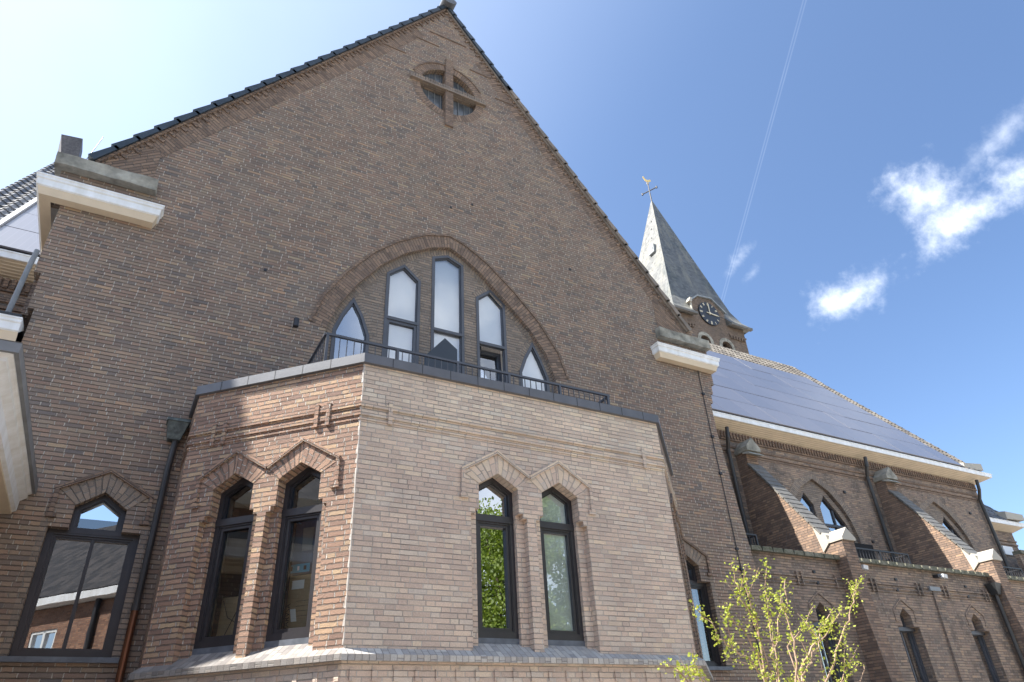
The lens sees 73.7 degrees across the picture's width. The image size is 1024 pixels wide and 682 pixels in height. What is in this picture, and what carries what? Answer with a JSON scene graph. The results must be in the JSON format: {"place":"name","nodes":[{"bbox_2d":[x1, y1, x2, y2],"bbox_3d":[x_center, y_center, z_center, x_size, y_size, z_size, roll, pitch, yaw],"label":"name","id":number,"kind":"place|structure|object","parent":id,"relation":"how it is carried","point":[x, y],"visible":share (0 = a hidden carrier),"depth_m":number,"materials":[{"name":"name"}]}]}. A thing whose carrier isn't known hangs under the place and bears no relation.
{"place":"outdoors","nodes":[
{"label":"outdoors","id":0,"kind":"place"},
{"bbox_2d":[0,0,1023,549],"label":"sky","id":1,"kind":"structure","parent":0,"point":[846,177],"materials":[{"name":"blue"}]},
{"bbox_2d":[639,176,752,353],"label":"church tower","id":2,"kind":"structure","parent":0,"point":[673,269],"depth_m":47.18,"materials":[{"name":"brick"}]},
{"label":"ground","id":3,"kind":"structure","parent":0,"visible":0},
{"bbox_2d":[0,310,23,341],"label":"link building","id":4,"kind":"structure","parent":3,"relation":"on","point":[11,326],"depth_m":9.16,"materials":[{"name":"white brick"}]},
{"bbox_2d":[0,339,37,513],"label":"side building","id":5,"kind":"structure","parent":3,"relation":"on","point":[18,477],"depth_m":6.84,"materials":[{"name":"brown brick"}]},
{"bbox_2d":[0,0,1023,681],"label":"church","id":6,"kind":"structure","parent":3,"relation":"on","point":[206,432],"depth_m":10.87,"materials":[{"name":"brick"}]},
{"bbox_2d":[0,468,153,663],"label":"window","id":7,"kind":"structure","parent":6,"relation":"in","point":[74,605],"depth_m":8.56,"materials":[{"name":"metal"}]},
{"bbox_2d":[192,478,253,654],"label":"window","id":8,"kind":"structure","parent":6,"relation":"in","point":[225,576],"depth_m":8.31,"materials":[{"name":"metal"}]},
{"bbox_2d":[216,596,237,635],"bbox_3d":[-3.201,3.391,8.219,0.470,0.540,0.400,-11,-32,13],"label":"carton","id":9,"kind":"object","parent":6,"relation":"in","point":[230,606],"visible":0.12,"depth_m":8.11,"materials":[{"name":"cardboard"}]},
{"bbox_2d":[223,601,235,634],"bbox_3d":[-3.257,3.268,8.015,0.404,0.503,0.026,-12,-33,14],"label":"cable","id":10,"kind":"object","parent":9,"relation":"hanging from","point":[228,618],"visible":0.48,"depth_m":8.03,"materials":[{"name":"black plastic"}]},
{"bbox_2d":[264,467,321,647],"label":"window","id":11,"kind":"structure","parent":6,"relation":"in","point":[302,503],"depth_m":8.00,"materials":[{"name":"metal"}]},
{"bbox_2d":[293,317,298,327],"bbox_3d":[-3.590,-0.287,11.328,0.087,0.150,0.164,14,-35,-25],"label":"wall lamp","id":12,"kind":"object","parent":6,"relation":"attached to","point":[296,322],"visible":1,"depth_m":11.27,"materials":[{"name":"black metal"}]},
{"bbox_2d":[284,574,310,628],"bbox_3d":[-2.374,3.148,8.046,0.480,0.695,0.354,-11,-32,13],"label":"carton","id":13,"kind":"object","parent":6,"relation":"in","point":[297,602],"visible":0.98,"depth_m":7.94,"materials":[{"name":"cardboard"}]},
{"bbox_2d":[291,520,316,575],"bbox_3d":[-2.439,2.500,8.454,0.500,0.810,0.355,-11,-32,13],"label":"carton","id":14,"kind":"object","parent":13,"relation":"on","point":[303,551],"visible":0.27,"depth_m":8.27,"materials":[{"name":"black cardboard"}]},
{"bbox_2d":[329,298,368,359],"bbox_3d":[-2.856,0.413,11.759,0.660,2.680,0.275,14,-35,-25],"label":"arched window","id":15,"kind":"structure","parent":6,"relation":"in","point":[351,323],"depth_m":12.07,"materials":[{"name":"clear glass"}]},
{"bbox_2d":[382,264,420,363],"bbox_3d":[-2.067,0.160,12.430,0.690,3.740,0.280,14,-35,-25],"label":"arched window","id":16,"kind":"structure","parent":6,"relation":"in","point":[401,329],"depth_m":12.80,"materials":[{"name":"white glass"}]},
{"bbox_2d":[424,338,456,371],"bbox_3d":[-1.221,0.799,11.692,0.600,2.000,0.060,14,-35,-25],"label":"gabled panel","id":17,"kind":"object","parent":6,"relation":"on","point":[445,348],"visible":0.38,"depth_m":12.02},
{"bbox_2d":[430,255,464,373],"bbox_3d":[-1.272,0.128,12.965,0.690,4.280,0.280,14,-35,-25],"label":"arched window","id":18,"kind":"structure","parent":6,"relation":"in","point":[447,293],"depth_m":13.46,"materials":[{"name":"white glass"}]},
{"bbox_2d":[410,58,485,128],"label":"round window","id":19,"kind":"structure","parent":6,"relation":"in","point":[443,95],"depth_m":16.50,"materials":[{"name":"brown brick"}]},
{"bbox_2d":[307,332,609,404],"bbox_3d":[-0.761,1.174,11.473,5.224,1.090,1.202,14,-35,-25],"label":"balcony railing","id":20,"kind":"object","parent":6,"relation":"on","point":[326,335],"visible":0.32,"depth_m":10.99,"materials":[{"name":"black metal"}]},
{"bbox_2d":[476,290,507,382],"bbox_3d":[-0.641,0.791,13.545,0.660,3.700,1.170,14,-35,-25],"label":"arched window","id":21,"kind":"structure","parent":6,"relation":"in","point":[490,316],"depth_m":13.62,"materials":[{"name":"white glass"}]},
{"bbox_2d":[476,478,519,644],"bbox_3d":[-0.569,3.043,9.064,0.610,2.090,1.520,14,-35,-25],"label":"window","id":22,"kind":"structure","parent":6,"relation":"in","point":[495,549],"depth_m":8.82,"materials":[{"name":"glass"}]},
{"bbox_2d":[519,342,549,391],"bbox_3d":[0.407,1.215,13.345,0.670,2.670,0.275,14,-35,-25],"label":"arched window","id":23,"kind":"structure","parent":6,"relation":"in","point":[532,366],"depth_m":13.71,"materials":[{"name":"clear glass"}]},
{"bbox_2d":[540,486,584,645],"bbox_3d":[0.578,2.915,8.959,0.610,2.090,0.150,14,-35,-25],"label":"window","id":24,"kind":"structure","parent":6,"relation":"in","point":[560,571],"depth_m":8.91,"materials":[{"name":"glass"}]},
{"bbox_2d":[683,537,732,670],"bbox_3d":[3.238,4.901,12.778,1.200,2.340,0.590,14,-35,-25],"label":"window","id":25,"kind":"structure","parent":6,"relation":"in","point":[715,664],"depth_m":12.92,"materials":[{"name":"metal"}]},
{"bbox_2d":[746,533,758,544],"bbox_3d":[4.545,4.913,15.703,1.522,0.620,1.672,14,-35,-25],"label":"balcony railing","id":26,"kind":"object","parent":6,"relation":"on","point":[752,536],"visible":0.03,"depth_m":15.50,"materials":[{"name":"black metal"}]},
{"bbox_2d":[808,591,844,681],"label":"aisle window","id":27,"kind":"structure","parent":6,"relation":"in","point":[824,652],"depth_m":14.73,"materials":[{"name":"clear glass"}]},
{"bbox_2d":[789,474,876,558],"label":"pointed window","id":28,"kind":"structure","parent":6,"relation":"in","point":[808,493],"depth_m":20.22,"materials":[{"name":"brown brick"}]},
{"bbox_2d":[861,565,868,569],"bbox_3d":[8.122,5.279,15.912,0.280,0.120,0.220,14,-35,-25],"label":"wall lamp","id":29,"kind":"object","parent":6,"relation":"attached to","point":[864,567],"visible":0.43,"depth_m":15.87,"materials":[{"name":"white metal"}]},
{"bbox_2d":[856,547,910,563],"bbox_3d":[8.663,5.920,17.709,3.102,0.620,1.672,14,-35,-25],"label":"balcony railing","id":30,"kind":"object","parent":6,"relation":"on","point":[896,553],"visible":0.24,"depth_m":17.52,"materials":[{"name":"black metal"}]},
{"bbox_2d":[893,598,928,681],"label":"aisle window","id":31,"kind":"structure","parent":6,"relation":"in","point":[909,631],"depth_m":15.95,"materials":[{"name":"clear glass"}]},
{"bbox_2d":[932,574,947,578],"bbox_3d":[10.800,5.934,17.216,0.280,0.120,0.220,14,-35,-25],"label":"wall lamp","id":32,"kind":"object","parent":6,"relation":"attached to","point":[944,576],"visible":1,"depth_m":17.17,"materials":[{"name":"black metal"}]},
{"bbox_2d":[920,497,978,551],"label":"pointed window","id":33,"kind":"structure","parent":6,"relation":"in","point":[928,506],"depth_m":22.84,"materials":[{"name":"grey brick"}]},
{"bbox_2d":[965,604,999,681],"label":"aisle window","id":34,"kind":"structure","parent":6,"relation":"in","point":[982,648],"depth_m":17.12,"materials":[{"name":"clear glass"}]},
{"bbox_2d":[1002,546,1013,555],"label":"annex window","id":35,"kind":"structure","parent":6,"relation":"in","point":[1007,550],"depth_m":24.05,"materials":[{"name":"white glass"}]},
{"bbox_2d":[1003,566,1023,576],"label":"balcony railing","id":36,"kind":"object","parent":6,"relation":"on","point":[1017,570],"visible":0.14,"depth_m":20.01,"materials":[{"name":"black metal"}]},
{"bbox_2d":[657,557,865,681],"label":"young shrub","id":37,"kind":"object","parent":3,"relation":"on","point":[764,677],"visible":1,"depth_m":4.67,"materials":[{"name":"green plant"}]}
]}

